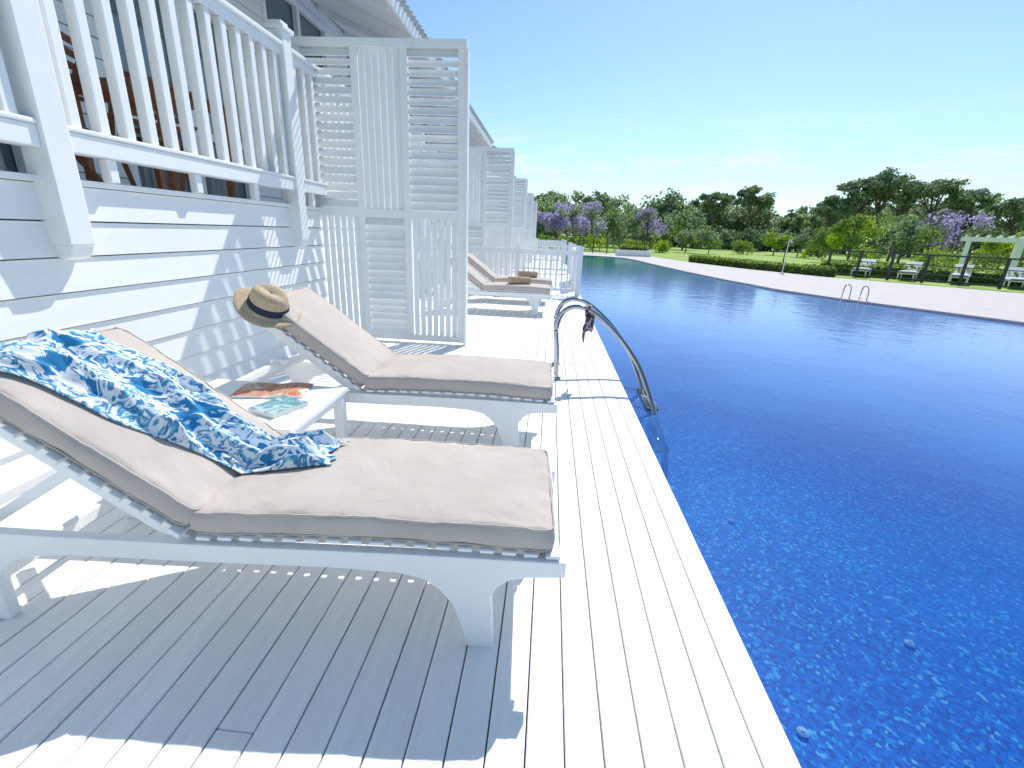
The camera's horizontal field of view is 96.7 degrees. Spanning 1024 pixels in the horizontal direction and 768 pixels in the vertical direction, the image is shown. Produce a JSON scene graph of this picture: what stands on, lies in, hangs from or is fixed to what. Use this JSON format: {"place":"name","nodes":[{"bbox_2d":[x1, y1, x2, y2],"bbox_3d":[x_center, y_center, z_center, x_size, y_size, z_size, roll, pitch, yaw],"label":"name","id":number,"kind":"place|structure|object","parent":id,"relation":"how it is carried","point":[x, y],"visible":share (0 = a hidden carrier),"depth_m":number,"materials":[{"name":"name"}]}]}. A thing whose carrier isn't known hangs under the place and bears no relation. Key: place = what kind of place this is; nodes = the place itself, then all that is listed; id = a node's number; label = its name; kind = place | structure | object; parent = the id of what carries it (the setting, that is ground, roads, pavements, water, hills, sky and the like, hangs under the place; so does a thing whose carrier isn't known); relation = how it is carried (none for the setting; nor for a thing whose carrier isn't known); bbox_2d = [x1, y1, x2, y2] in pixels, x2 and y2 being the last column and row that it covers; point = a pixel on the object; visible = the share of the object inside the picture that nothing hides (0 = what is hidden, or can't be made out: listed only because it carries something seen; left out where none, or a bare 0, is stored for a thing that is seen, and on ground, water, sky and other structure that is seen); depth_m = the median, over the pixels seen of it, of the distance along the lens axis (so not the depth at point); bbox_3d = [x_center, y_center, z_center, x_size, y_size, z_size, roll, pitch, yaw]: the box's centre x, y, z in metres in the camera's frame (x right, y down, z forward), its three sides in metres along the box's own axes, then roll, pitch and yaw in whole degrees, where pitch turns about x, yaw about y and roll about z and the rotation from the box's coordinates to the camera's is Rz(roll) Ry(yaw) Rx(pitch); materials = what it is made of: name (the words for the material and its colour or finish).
{"place":"outdoors","nodes":[
{"label":"outdoors","id":0,"kind":"place"},
{"bbox_2d":[0,170,438,222],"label":"terrace floor","id":1,"kind":"structure","parent":0,"point":[16,176],"depth_m":2.91,"materials":[{"name":"white paint"}]},
{"bbox_2d":[0,31,102,181],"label":"slatted wooden chair","id":2,"kind":"object","parent":1,"relation":"on","point":[75,73],"visible":0.05,"depth_m":3.27,"materials":[{"name":"brown wood"}]},
{"bbox_2d":[106,70,196,191],"bbox_3d":[-3.344,-2.232,4.205,0.513,0.997,0.641,14,22,32],"label":"slatted wooden chair","id":3,"kind":"object","parent":1,"relation":"on","point":[111,122],"visible":0.06,"depth_m":4.05,"materials":[{"name":"brown wood"}]},
{"bbox_2d":[70,77,236,197],"bbox_3d":[-2.846,-1.917,3.684,0.800,0.751,0.800,4,18,4],"label":"wooden terrace table","id":4,"kind":"object","parent":1,"relation":"on","point":[173,180],"visible":0.22,"depth_m":3.44,"materials":[{"name":"brown wood"}]},
{"bbox_2d":[0,0,479,259],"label":"terrace balustrade","id":5,"kind":"object","parent":1,"relation":"on","point":[40,125],"visible":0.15,"depth_m":2.88,"materials":[{"name":"white paint"}]},
{"bbox_2d":[53,0,432,202],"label":"wall","id":6,"kind":"structure","parent":1,"relation":"on","point":[251,9],"depth_m":6.65,"materials":[{"name":"paint"}]},
{"bbox_2d":[0,0,432,206],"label":"windows","id":7,"kind":"structure","parent":6,"relation":"attached to","point":[296,17],"depth_m":5.97,"materials":[{"name":"grey glass"}]},
{"bbox_2d":[311,0,515,177],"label":"roof","id":8,"kind":"structure","parent":6,"relation":"on","point":[377,18],"depth_m":8.27,"materials":[{"name":"white paint"}]},
{"bbox_2d":[406,0,1023,252],"label":"sky","id":9,"kind":"structure","parent":0,"point":[796,100],"materials":[{"name":"blue"}]},
{"bbox_2d":[443,236,1023,767],"bbox_3d":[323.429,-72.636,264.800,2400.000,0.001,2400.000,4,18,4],"label":"ground","id":10,"kind":"structure","parent":0,"point":[677,252],"depth_m":37.68,"materials":[{"name":"green plant"}]},
{"bbox_2d":[0,254,800,767],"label":"wooden deck","id":11,"kind":"structure","parent":10,"relation":"on","point":[118,662],"depth_m":1.49,"materials":[{"name":"paint"}]},
{"bbox_2d":[0,179,457,487],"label":"siding","id":12,"kind":"object","parent":11,"relation":"on","point":[169,276],"depth_m":3.08,"materials":[{"name":"paint"}]},
{"bbox_2d":[209,379,348,436],"bbox_3d":[-1.393,0.279,2.463,0.800,0.401,0.620,4,18,4],"label":"side table","id":13,"kind":"object","parent":11,"relation":"on","point":[322,401],"visible":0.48,"depth_m":2.46,"materials":[{"name":"white paint"}]},
{"bbox_2d":[228,382,313,397],"bbox_3d":[-1.341,0.033,2.547,0.380,0.016,0.220,0,19,-8],"label":"open magazine","id":14,"kind":"object","parent":13,"relation":"on","point":[274,390],"visible":0.96,"depth_m":2.53,"materials":[{"name":"paper"}]},
{"bbox_2d":[248,396,308,418],"bbox_3d":[-1.187,0.115,2.317,0.180,0.020,0.210,10,20,23],"label":"book","id":15,"kind":"object","parent":13,"relation":"on","point":[278,407],"visible":0.98,"depth_m":2.29,"materials":[{"name":"paper"}]},
{"bbox_2d":[0,327,565,646],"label":"sun lounger","id":16,"kind":"object","parent":11,"relation":"on","point":[480,520],"visible":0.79,"depth_m":1.42,"materials":[{"name":"beige fabric"}]},
{"bbox_2d":[0,328,351,473],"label":"beach wrap","id":17,"kind":"object","parent":16,"relation":"on","point":[93,369],"visible":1,"depth_m":1.58,"materials":[{"name":"blue fabric"}]},
{"bbox_2d":[290,36,469,345],"bbox_3d":[-1.391,-1.979,5.016,1.825,3.070,0.100,4,18,4],"label":"privacy screen","id":18,"kind":"object","parent":11,"relation":"on","point":[386,235],"visible":0.88,"depth_m":4.92,"materials":[{"name":"white paint"}]},
{"bbox_2d":[236,286,556,446],"bbox_3d":[-0.745,-0.126,2.983,2.080,0.893,0.600,3,18,3],"label":"sun lounger","id":19,"kind":"object","parent":11,"relation":"on","point":[505,395],"visible":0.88,"depth_m":2.75,"materials":[{"name":"beige fabric"}]},
{"bbox_2d":[233,283,301,327],"bbox_3d":[-1.406,-0.482,2.638,0.374,0.149,0.322,29,35,-5],"label":"straw sun hat","id":20,"kind":"object","parent":19,"relation":"on","point":[266,305],"visible":0.98,"depth_m":2.58,"materials":[{"name":"beige wicker"}]},
{"bbox_2d":[436,147,514,275],"bbox_3d":[-0.900,-3.833,10.648,1.825,3.070,0.100,4,18,4],"label":"privacy screen","id":21,"kind":"object","parent":11,"relation":"on","point":[484,187],"visible":0.45,"depth_m":10.48,"materials":[{"name":"white paint"}]},
{"bbox_2d":[432,255,551,314],"bbox_3d":[-0.345,-1.732,7.858,2.080,0.895,0.600,4,18,4],"label":"sun lounger","id":22,"kind":"object","parent":11,"relation":"on","point":[532,294],"visible":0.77,"depth_m":7.61,"materials":[{"name":"white paint"}]},
{"bbox_2d":[508,276,530,283],"bbox_3d":[0.126,-1.764,7.755,0.387,0.130,0.132,-3,19,-15],"label":"rolled towel","id":23,"kind":"object","parent":22,"relation":"on","point":[518,280],"visible":0.99,"depth_m":7.70,"materials":[{"name":"beige fabric"}]},
{"bbox_2d":[451,252,552,303],"bbox_3d":[-0.208,-2.134,9.087,2.080,0.893,0.600,4,18,4],"label":"sun lounger","id":24,"kind":"object","parent":11,"relation":"on","point":[481,267],"visible":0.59,"depth_m":8.83,"materials":[{"name":"beige fabric"}]},
{"bbox_2d":[518,271,537,277],"bbox_3d":[0.313,-2.164,8.980,0.387,0.130,0.132,-3,19,-15],"label":"rolled towel","id":25,"kind":"object","parent":24,"relation":"on","point":[532,274],"visible":0.97,"depth_m":8.93,"materials":[{"name":"beige fabric"}]},
{"bbox_2d":[485,178,527,269],"bbox_3d":[-0.421,-5.640,16.139,1.825,3.070,0.100,4,18,4],"label":"privacy screen","id":26,"kind":"object","parent":11,"relation":"on","point":[520,222],"visible":0.23,"depth_m":16.00,"materials":[{"name":"white paint"}]},
{"bbox_2d":[444,241,584,295],"bbox_3d":[-0.031,-2.599,10.239,3.210,1.060,0.150,4,18,4],"label":"white picket fence","id":27,"kind":"object","parent":11,"relation":"on","point":[517,251],"visible":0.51,"depth_m":10.13,"materials":[{"name":"paint"}]},
{"bbox_2d":[513,193,533,260],"bbox_3d":[0.057,-7.447,21.629,1.825,3.070,0.100,4,18,4],"label":"privacy screen","id":28,"kind":"object","parent":11,"relation":"on","point":[529,216],"visible":0.14,"depth_m":21.43,"materials":[{"name":"white paint"}]},
{"bbox_2d":[516,201,537,255],"bbox_3d":[0.536,-9.255,27.120,1.825,3.070,0.100,4,18,4],"label":"privacy screen","id":29,"kind":"object","parent":11,"relation":"on","point":[534,222],"visible":0.13,"depth_m":26.95,"materials":[{"name":"white paint"}]},
{"bbox_2d":[523,240,572,273],"bbox_3d":[1.219,-4.450,15.965,1.710,1.060,0.150,4,18,4],"label":"white picket fence","id":30,"kind":"object","parent":11,"relation":"on","point":[568,246],"visible":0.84,"depth_m":15.91,"materials":[{"name":"paint"}]},
{"bbox_2d":[530,239,566,263],"bbox_3d":[1.698,-6.258,21.455,1.710,1.060,0.150,4,18,4],"label":"white picket fence","id":31,"kind":"object","parent":11,"relation":"on","point":[559,243],"visible":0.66,"depth_m":21.37,"materials":[{"name":"paint"}]},
{"bbox_2d":[535,238,563,257],"bbox_3d":[2.177,-8.065,26.946,1.710,1.060,0.150,4,18,4],"label":"white picket fence","id":32,"kind":"object","parent":11,"relation":"on","point":[551,241],"visible":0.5,"depth_m":26.83,"materials":[{"name":"paint"}]},
{"bbox_2d":[569,244,581,288],"bbox_3d":[1.682,-3.215,12.317,0.150,1.060,2.550,4,18,4],"label":"white picket fence","id":33,"kind":"object","parent":11,"relation":"on","point":[574,247],"visible":0.59,"depth_m":12.66,"materials":[{"name":"paint"}]},
{"bbox_2d":[551,297,668,479],"bbox_3d":[0.971,-0.068,4.128,0.777,1.216,1.795,-10,22,-34],"label":"pool ladder","id":34,"kind":"object","parent":11,"relation":"attached to","point":[656,440],"visible":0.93,"depth_m":4.04,"materials":[{"name":"silver metal"}]},
{"bbox_2d":[582,305,594,341],"bbox_3d":[0.693,-0.542,4.127,0.105,0.349,0.121,4,18,4],"label":"patterned scarf","id":35,"kind":"object","parent":34,"relation":"on","point":[588,325],"visible":1,"depth_m":4.12,"materials":[{"name":"fabric"}]},
{"bbox_2d":[537,234,568,249],"bbox_3d":[3.638,-12.525,40.242,2.853,1.530,2.070,4,18,4],"label":"shrub","id":36,"kind":"object","parent":10,"relation":"on","point":[547,238],"visible":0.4,"depth_m":39.67,"materials":[{"name":"green plant"}]},
{"bbox_2d":[537,207,571,239],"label":"jacaranda tree","id":37,"kind":"object","parent":10,"relation":"on","point":[550,221],"visible":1,"depth_m":47.74,"materials":[{"name":"purple plant"}]},
{"bbox_2d":[554,201,589,244],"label":"jacaranda tree","id":38,"kind":"object","parent":10,"relation":"on","point":[577,221],"visible":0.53,"depth_m":51.20,"materials":[{"name":"purple plant"}]},
{"bbox_2d":[567,234,590,248],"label":"shrub","id":39,"kind":"object","parent":10,"relation":"on","point":[575,238],"visible":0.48,"depth_m":41.82,"materials":[{"name":"green plant"}]},
{"bbox_2d":[568,201,601,234],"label":"leafy tree","id":40,"kind":"object","parent":10,"relation":"on","point":[581,213],"visible":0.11,"depth_m":61.51,"materials":[{"name":"green plant"}]},
{"bbox_2d":[568,201,608,245],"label":"jacaranda tree","id":41,"kind":"object","parent":10,"relation":"on","point":[590,212],"visible":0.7,"depth_m":54.77,"materials":[{"name":"purple plant"}]},
{"bbox_2d":[583,233,618,249],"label":"shrub","id":42,"kind":"object","parent":10,"relation":"on","point":[600,244],"visible":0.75,"depth_m":45.11,"materials":[{"name":"green plant"}]},
{"bbox_2d":[590,206,631,245],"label":"leafy tree","id":43,"kind":"object","parent":10,"relation":"on","point":[614,220],"visible":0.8,"depth_m":58.24,"materials":[{"name":"green plant"}]},
{"bbox_2d":[603,204,642,242],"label":"leafy tree","id":44,"kind":"object","parent":10,"relation":"on","point":[633,223],"visible":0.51,"depth_m":63.32,"materials":[{"name":"green plant"}]},
{"bbox_2d":[613,238,648,250],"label":"shrub","id":45,"kind":"object","parent":10,"relation":"on","point":[630,241],"visible":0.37,"depth_m":42.78,"materials":[{"name":"green plant"}]},
{"bbox_2d":[629,207,669,243],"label":"jacaranda tree","id":46,"kind":"object","parent":10,"relation":"on","point":[648,215],"visible":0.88,"depth_m":64.35,"materials":[{"name":"purple plant"}]},
{"bbox_2d":[647,239,672,252],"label":"shrub","id":47,"kind":"object","parent":10,"relation":"on","point":[663,247],"visible":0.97,"depth_m":46.12,"materials":[{"name":"green plant"}]},
{"bbox_2d":[661,209,710,249],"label":"leafy tree","id":48,"kind":"object","parent":10,"relation":"on","point":[680,220],"visible":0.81,"depth_m":61.72,"materials":[{"name":"green plant"}]},
{"bbox_2d":[673,228,699,252],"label":"olive tree","id":49,"kind":"object","parent":10,"relation":"on","point":[682,235],"visible":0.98,"depth_m":49.80,"materials":[{"name":"green plant"}]},
{"bbox_2d":[692,227,723,253],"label":"olive tree","id":50,"kind":"object","parent":10,"relation":"on","point":[706,237],"visible":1,"depth_m":47.71,"materials":[{"name":"green plant"}]},
{"bbox_2d":[698,191,735,248],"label":"pine tree","id":51,"kind":"object","parent":10,"relation":"on","point":[712,207],"visible":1,"depth_m":77.17,"materials":[{"name":"green plant"}]},
{"bbox_2d":[731,239,755,254],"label":"shrub","id":52,"kind":"object","parent":10,"relation":"on","point":[740,248],"visible":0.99,"depth_m":52.65,"materials":[{"name":"green plant"}]},
{"bbox_2d":[730,185,777,244],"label":"pine tree","id":53,"kind":"object","parent":10,"relation":"on","point":[748,196],"visible":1,"depth_m":76.10,"materials":[{"name":"green plant"}]},
{"bbox_2d":[688,254,836,277],"bbox_3d":[12.655,-6.495,24.549,1.180,0.603,9.598,-4,19,-18],"label":"hedge","id":54,"kind":"object","parent":10,"relation":"on","point":[794,268],"visible":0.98,"depth_m":23.03,"materials":[{"name":"green plant"}]},
{"bbox_2d":[526,187,1023,261],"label":"distant tree line","id":55,"kind":"object","parent":10,"relation":"on","point":[730,226],"visible":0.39,"depth_m":85.60,"materials":[{"name":"green plant"}]},
{"bbox_2d":[758,231,792,254],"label":"lime green tree","id":56,"kind":"object","parent":10,"relation":"on","point":[777,242],"visible":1,"depth_m":54.21,"materials":[{"name":"green plant"}]},
{"bbox_2d":[782,222,793,261],"bbox_3d":[22.127,-11.383,36.579,0.480,3.000,0.468,4,18,4],"label":"garden lamp post","id":57,"kind":"object","parent":10,"relation":"on","point":[790,223],"visible":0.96,"depth_m":36.46,"materials":[{"name":"metal"}]},
{"bbox_2d":[788,233,813,256],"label":"olive tree","id":58,"kind":"object","parent":10,"relation":"on","point":[801,240],"visible":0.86,"depth_m":50.56,"materials":[{"name":"green plant"}]},
{"bbox_2d":[594,256,1023,767],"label":"pool basin","id":59,"kind":"object","parent":10,"relation":"in","point":[845,555],"visible":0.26,"depth_m":3.87,"materials":[{"name":"tile"}]},
{"bbox_2d":[797,726,808,738],"bbox_3d":[1.595,1.908,2.496,0.060,0.036,0.060,4,18,4],"label":"pool floor inlet","id":60,"kind":"object","parent":59,"relation":"on","point":[803,732],"visible":1,"depth_m":2.48,"materials":[{"name":"white paint"}]},
{"bbox_2d":[597,256,1023,324],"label":"pool coping","id":61,"kind":"object","parent":59,"relation":"on","point":[1019,322],"visible":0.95,"depth_m":11.80,"materials":[{"name":"stone"}]},
{"bbox_2d":[840,284,869,303],"bbox_3d":[8.857,-2.079,11.848,0.410,0.997,0.471,-9,22,-31],"label":"pool ladder","id":62,"kind":"object","parent":61,"relation":"attached to","point":[851,291],"visible":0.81,"depth_m":11.72,"materials":[{"name":"silver metal"}]},
{"bbox_2d":[904,639,914,647],"bbox_3d":[2.699,1.759,3.090,0.060,0.036,0.060,4,18,4],"label":"pool floor inlet","id":63,"kind":"object","parent":59,"relation":"on","point":[909,643],"visible":1,"depth_m":3.08,"materials":[{"name":"white paint"}]},
{"bbox_2d":[797,244,828,258],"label":"shrub","id":64,"kind":"object","parent":10,"relation":"on","point":[817,253],"visible":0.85,"depth_m":47.19,"materials":[{"name":"green plant"}]},
{"bbox_2d":[806,226,847,252],"bbox_3d":[26.757,-11.721,38.405,2.623,3.081,3.067,-8,21,-28],"label":"lime green tree","id":65,"kind":"object","parent":10,"relation":"on","point":[821,235],"visible":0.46,"depth_m":38.35,"materials":[{"name":"green plant"}]},
{"bbox_2d":[812,194,861,250],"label":"pine tree","id":66,"kind":"object","parent":10,"relation":"on","point":[831,207],"visible":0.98,"depth_m":74.57,"materials":[{"name":"green plant"}]},
{"bbox_2d":[825,214,886,259],"bbox_3d":[25.605,-10.810,34.375,3.505,3.812,3.329,4,18,4],"label":"lime green tree","id":67,"kind":"object","parent":10,"relation":"on","point":[850,228],"visible":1,"depth_m":33.76,"materials":[{"name":"green plant"}]},
{"bbox_2d":[850,259,876,276],"bbox_3d":[16.911,-5.596,21.901,1.886,0.784,0.620,-15,25,-42],"label":"pool sunbed","id":68,"kind":"object","parent":10,"relation":"on","point":[869,261],"visible":0.52,"depth_m":22.11,"materials":[{"name":"white paint"}]},
{"bbox_2d":[836,175,895,254],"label":"pine tree","id":69,"kind":"object","parent":10,"relation":"on","point":[851,188],"visible":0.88,"depth_m":74.09,"materials":[{"name":"green plant"}]},
{"bbox_2d":[844,244,888,263],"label":"shrub","id":70,"kind":"object","parent":10,"relation":"on","point":[865,255],"visible":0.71,"depth_m":41.23,"materials":[{"name":"green plant"}]},
{"bbox_2d":[862,167,915,247],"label":"pine tree","id":71,"kind":"object","parent":10,"relation":"on","point":[885,175],"visible":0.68,"depth_m":72.94,"materials":[{"name":"green plant"}]},
{"bbox_2d":[867,212,920,261],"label":"lime green tree","id":72,"kind":"object","parent":10,"relation":"on","point":[890,227],"visible":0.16,"depth_m":49.84,"materials":[{"name":"green plant"}]},
{"bbox_2d":[896,261,923,280],"bbox_3d":[18.187,-5.179,20.815,1.886,0.784,0.620,-15,25,-42],"label":"pool sunbed","id":73,"kind":"object","parent":10,"relation":"on","point":[909,270],"visible":0.81,"depth_m":20.99,"materials":[{"name":"white paint"}]},
{"bbox_2d":[875,212,945,262],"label":"leafy tree","id":74,"kind":"object","parent":10,"relation":"on","point":[903,237],"visible":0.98,"depth_m":44.01,"materials":[{"name":"green plant"}]},
{"bbox_2d":[882,181,940,256],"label":"pine tree","id":75,"kind":"object","parent":10,"relation":"on","point":[918,190],"visible":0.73,"depth_m":73.66,"materials":[{"name":"green plant"}]},
{"bbox_2d":[820,259,1023,286],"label":"hedge","id":76,"kind":"object","parent":10,"relation":"on","point":[895,269],"visible":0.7,"depth_m":20.87,"materials":[{"name":"green plant"}]},
{"bbox_2d":[826,250,1023,288],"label":"dark metal railing","id":77,"kind":"object","parent":10,"relation":"on","point":[964,267],"visible":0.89,"depth_m":18.77,"materials":[{"name":"black metal"}]},
{"bbox_2d":[908,246,960,267],"bbox_3d":[34.852,-10.402,37.698,4.065,2.088,3.984,-8,21,-28],"label":"shrub","id":78,"kind":"object","parent":10,"relation":"on","point":[934,259],"visible":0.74,"depth_m":37.33,"materials":[{"name":"green plant"}]},
{"bbox_2d":[901,178,971,257],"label":"pine tree","id":79,"kind":"object","parent":10,"relation":"on","point":[953,190],"visible":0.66,"depth_m":72.73,"materials":[{"name":"green plant"}]},
{"bbox_2d":[917,220,959,262],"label":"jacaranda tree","id":80,"kind":"object","parent":10,"relation":"on","point":[928,246],"visible":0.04,"depth_m":50.53,"materials":[{"name":"purple plant"}]},
{"bbox_2d":[916,209,1003,251],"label":"jacaranda tree","id":81,"kind":"object","parent":10,"relation":"on","point":[944,226],"visible":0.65,"depth_m":45.93,"materials":[{"name":"purple plant"}]},
{"bbox_2d":[947,264,974,284],"bbox_3d":[19.460,-4.763,19.733,1.886,0.784,0.620,-15,25,-42],"label":"pool sunbed","id":82,"kind":"object","parent":10,"relation":"on","point":[968,273],"visible":0.62,"depth_m":19.95,"materials":[{"name":"white paint"}]},
{"bbox_2d":[946,223,995,255],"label":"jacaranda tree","id":83,"kind":"object","parent":10,"relation":"on","point":[971,228],"visible":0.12,"depth_m":48.78,"materials":[{"name":"purple plant"}]},
{"bbox_2d":[941,188,1004,250],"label":"pine tree","id":84,"kind":"object","parent":10,"relation":"on","point":[982,197],"visible":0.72,"depth_m":73.15,"materials":[{"name":"green plant"}]},
{"bbox_2d":[939,246,1013,268],"bbox_3d":[38.669,-10.244,37.523,4.731,2.092,4.359,4,18,4],"label":"shrub","id":85,"kind":"object","parent":10,"relation":"on","point":[983,262],"visible":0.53,"depth_m":36.81,"materials":[{"name":"green plant"}]},
{"bbox_2d":[952,225,1006,262],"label":"leafy tree","id":86,"kind":"object","parent":10,"relation":"on","point":[977,245],"visible":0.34,"depth_m":43.96,"materials":[{"name":"green plant"}]},
{"bbox_2d":[959,234,1023,266],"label":"white pergola","id":87,"kind":"object","parent":10,"relation":"on","point":[1000,238],"visible":0.77,"depth_m":27.94,"materials":[{"name":"paint"}]},
{"bbox_2d":[973,231,1023,268],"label":"lime green tree","id":88,"kind":"object","parent":10,"relation":"on","point":[1002,248],"visible":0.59,"depth_m":38.78,"materials":[{"name":"green plant"}]},
{"bbox_2d":[978,197,1023,235],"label":"pine tree","id":89,"kind":"object","parent":10,"relation":"on","point":[1013,207],"visible":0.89,"depth_m":74.47,"materials":[{"name":"green plant"}]},
{"bbox_2d":[997,230,1023,243],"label":"leafy tree","id":90,"kind":"object","parent":10,"relation":"on","point":[1016,235],"visible":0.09,"depth_m":40.33,"materials":[{"name":"green plant"}]},
{"bbox_2d":[1002,267,1023,287],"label":"pool sunbed","id":91,"kind":"object","parent":10,"relation":"on","point":[1011,276],"visible":0.54,"depth_m":19.00,"materials":[{"name":"white paint"}]},
{"bbox_2d":[1004,250,1023,267],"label":"shrub","id":92,"kind":"object","parent":10,"relation":"on","point":[1020,263],"visible":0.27,"depth_m":35.82,"materials":[{"name":"green plant"}]},
{"bbox_2d":[544,251,1023,320],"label":"pool pavement","id":93,"kind":"structure","parent":0,"point":[1004,305],"depth_m":15.04,"materials":[{"name":"beige concrete"}]},
{"bbox_2d":[566,235,650,253],"bbox_3d":[8.004,-11.296,37.016,7.254,1.310,1.178,0,19,-8],"label":"dark metal railing","id":94,"kind":"object","parent":93,"relation":"on","point":[593,247],"visible":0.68,"depth_m":36.75,"materials":[{"name":"black metal"}]},
{"bbox_2d":[615,249,651,256],"bbox_3d":[9.121,-9.857,34.254,2.400,0.420,1.500,4,18,4],"label":"white planter","id":95,"kind":"object","parent":93,"relation":"on","point":[633,253],"visible":0.84,"depth_m":33.55,"materials":[{"name":"paint"}]},
{"bbox_2d":[619,243,648,250],"bbox_3d":[9.130,-10.066,34.244,2.156,0.978,1.139,6,19,11],"label":"hedge","id":96,"kind":"object","parent":95,"relation":"in","point":[633,247],"visible":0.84,"depth_m":33.89,"materials":[{"name":"green plant"}]},
{"bbox_2d":[779,240,792,273],"bbox_3d":[12.422,-5.721,20.591,0.260,1.476,0.160,4,18,4],"label":"pool shower","id":97,"kind":"object","parent":93,"relation":"on","point":[785,258],"visible":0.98,"depth_m":20.59,"materials":[{"name":"white paint"}]},
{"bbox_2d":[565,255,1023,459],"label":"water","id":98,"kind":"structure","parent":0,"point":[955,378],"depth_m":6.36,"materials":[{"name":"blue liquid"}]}
]}

